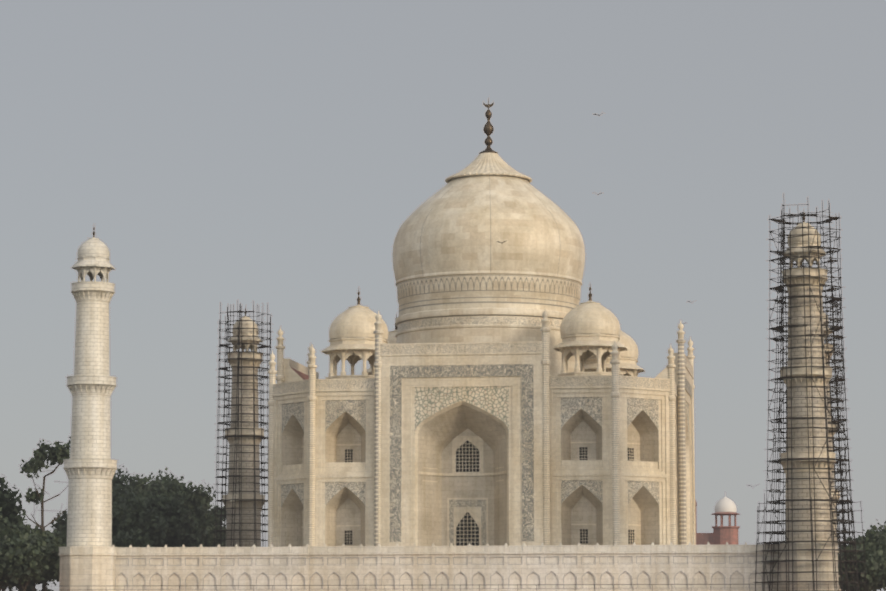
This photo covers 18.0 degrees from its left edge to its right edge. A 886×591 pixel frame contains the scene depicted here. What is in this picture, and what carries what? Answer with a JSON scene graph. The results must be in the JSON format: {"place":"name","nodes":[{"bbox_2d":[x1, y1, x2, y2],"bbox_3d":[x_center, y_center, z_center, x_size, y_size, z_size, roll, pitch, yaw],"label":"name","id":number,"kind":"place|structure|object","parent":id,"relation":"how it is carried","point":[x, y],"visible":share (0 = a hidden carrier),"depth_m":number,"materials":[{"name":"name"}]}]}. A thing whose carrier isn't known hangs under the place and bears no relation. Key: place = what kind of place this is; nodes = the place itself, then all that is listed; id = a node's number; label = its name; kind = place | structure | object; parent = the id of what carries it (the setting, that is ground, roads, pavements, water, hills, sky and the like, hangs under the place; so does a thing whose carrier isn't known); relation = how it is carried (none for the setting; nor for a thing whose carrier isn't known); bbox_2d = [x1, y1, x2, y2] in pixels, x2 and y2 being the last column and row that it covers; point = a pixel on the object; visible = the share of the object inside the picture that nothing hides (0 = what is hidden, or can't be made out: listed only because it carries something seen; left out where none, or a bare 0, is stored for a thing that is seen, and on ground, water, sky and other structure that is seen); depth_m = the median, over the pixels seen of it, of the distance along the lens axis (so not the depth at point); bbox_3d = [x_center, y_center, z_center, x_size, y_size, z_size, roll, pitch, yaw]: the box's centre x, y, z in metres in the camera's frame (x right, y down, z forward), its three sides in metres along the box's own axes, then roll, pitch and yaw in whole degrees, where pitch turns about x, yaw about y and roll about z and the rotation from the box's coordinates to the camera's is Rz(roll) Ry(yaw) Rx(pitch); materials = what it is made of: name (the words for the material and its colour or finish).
{"place":"outdoors","nodes":[
{"label":"outdoors","id":0,"kind":"place"},
{"bbox_2d":[267,344,317,546],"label":"corner facade","id":1,"kind":"structure","parent":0,"point":[291,475],"depth_m":393.66,"materials":[{"name":"beige stone"}]},
{"bbox_2d":[0,0,885,590],"label":"sky","id":2,"kind":"structure","parent":0,"point":[277,153],"materials":[{"name":"grey"}]},
{"bbox_2d":[497,112,758,487],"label":"birds","id":3,"kind":"object","parent":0,"point":[687,301],"visible":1,"depth_m":340.83,"materials":[{"name":"black"}]},
{"bbox_2d":[610,340,675,544],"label":"corner facade","id":4,"kind":"structure","parent":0,"point":[643,465],"depth_m":386.16,"materials":[{"name":"beige stone"}]},
{"bbox_2d":[695,492,739,544],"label":"domed building","id":5,"kind":"structure","parent":0,"point":[721,534],"depth_m":703.89,"materials":[{"name":"red stone"}]},
{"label":"minaret base","id":6,"kind":"object","parent":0,"visible":0},
{"bbox_2d":[222,305,265,546],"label":"minaret","id":7,"kind":"object","parent":6,"relation":"on","point":[247,485],"visible":0.71,"depth_m":465.12,"materials":[{"name":"stone"}]},
{"bbox_2d":[823,311,839,542],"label":"minaret","id":8,"kind":"object","parent":6,"relation":"on","point":[830,435],"visible":0.12,"depth_m":451.75,"materials":[{"name":"stone"}]},
{"bbox_3d":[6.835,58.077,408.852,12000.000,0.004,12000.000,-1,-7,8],"label":"ground","id":9,"kind":"structure","parent":0,"visible":0},
{"bbox_2d":[0,436,885,590],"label":"garden trees","id":10,"kind":"object","parent":9,"relation":"on","point":[162,511],"visible":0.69,"depth_m":421.92,"materials":[{"name":"green plant"}]},
{"bbox_2d":[51,583,885,590],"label":"riverside terrace wall","id":11,"kind":"structure","parent":9,"relation":"on","point":[479,588],"depth_m":349.22,"materials":[{"name":"red stone"}]},
{"bbox_2d":[58,546,115,590],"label":"minaret base","id":12,"kind":"object","parent":11,"relation":"on","point":[86,567],"visible":0.88,"depth_m":367.92,"materials":[{"name":"stone"}]},
{"bbox_2d":[63,227,117,546],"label":"minaret","id":13,"kind":"object","parent":12,"relation":"on","point":[90,467],"visible":0.98,"depth_m":371.57,"materials":[{"name":"stone"}]},
{"bbox_2d":[213,300,272,546],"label":"scaffold","id":14,"kind":"object","parent":11,"relation":"on","point":[224,391],"visible":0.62,"depth_m":465.75,"materials":[{"name":"black metal"}]},
{"bbox_2d":[112,542,780,590],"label":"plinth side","id":15,"kind":"structure","parent":11,"relation":"on","point":[433,567],"depth_m":364.16,"materials":[{"name":"stone"}]},
{"bbox_2d":[779,543,838,590],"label":"minaret base","id":16,"kind":"object","parent":11,"relation":"on","point":[825,568],"visible":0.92,"depth_m":354.12,"materials":[{"name":"stone"}]},
{"bbox_2d":[779,210,835,542],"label":"minaret","id":17,"kind":"object","parent":16,"relation":"on","point":[798,451],"visible":0.58,"depth_m":357.68,"materials":[{"name":"stone"}]},
{"bbox_2d":[753,193,868,590],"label":"scaffold","id":18,"kind":"object","parent":11,"relation":"on","point":[782,259],"visible":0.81,"depth_m":357.98,"materials":[{"name":"black metal"}]},
{"bbox_2d":[784,291,853,546],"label":"scaffold","id":19,"kind":"object","parent":11,"relation":"on","point":[839,394],"visible":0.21,"depth_m":452.99,"materials":[{"name":"black metal"}]},
{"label":"plinth body","id":20,"kind":"object","parent":11,"relation":"on","visible":0},
{"bbox_2d":[275,326,318,383],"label":"rear facade parapet","id":21,"kind":"structure","parent":20,"relation":"on","point":[289,370],"depth_m":407.36,"materials":[{"name":"beige stone"}]},
{"bbox_2d":[315,308,612,545],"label":"front facade","id":22,"kind":"structure","parent":20,"relation":"on","point":[471,443],"depth_m":385.48,"materials":[{"name":"beige stone"}]},
{"bbox_2d":[655,320,695,544],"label":"side facade","id":23,"kind":"structure","parent":20,"relation":"on","point":[685,453],"depth_m":399.06,"materials":[{"name":"beige stone"}]},
{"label":"mausoleum roof","id":24,"kind":"object","parent":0,"visible":0},
{"bbox_2d":[321,288,388,378],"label":"domed kiosk","id":25,"kind":"object","parent":24,"relation":"on","point":[351,340],"visible":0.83,"depth_m":397.58,"materials":[{"name":"stone"}]},
{"bbox_2d":[367,313,397,374],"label":"domed kiosk","id":26,"kind":"object","parent":24,"relation":"on","point":[391,338],"visible":0.04,"depth_m":431.88,"materials":[{"name":"stone"}]},
{"bbox_2d":[392,152,585,375],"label":"dome","id":27,"kind":"structure","parent":24,"relation":"on","point":[461,274],"depth_m":404.85,"materials":[{"name":"stone"}]},
{"bbox_2d":[479,97,497,153],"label":"finial","id":28,"kind":"object","parent":27,"relation":"on","point":[488,128],"visible":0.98,"depth_m":418.45,"materials":[{"name":"brown metal"}]},
{"bbox_2d":[553,284,627,375],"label":"domed kiosk","id":29,"kind":"object","parent":24,"relation":"on","point":[589,328],"visible":0.83,"depth_m":392.94,"materials":[{"name":"stone"}]},
{"bbox_2d":[584,309,644,376],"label":"domed kiosk","id":30,"kind":"object","parent":24,"relation":"on","point":[629,366],"visible":0.19,"depth_m":425.89,"materials":[{"name":"stone"}]}
]}

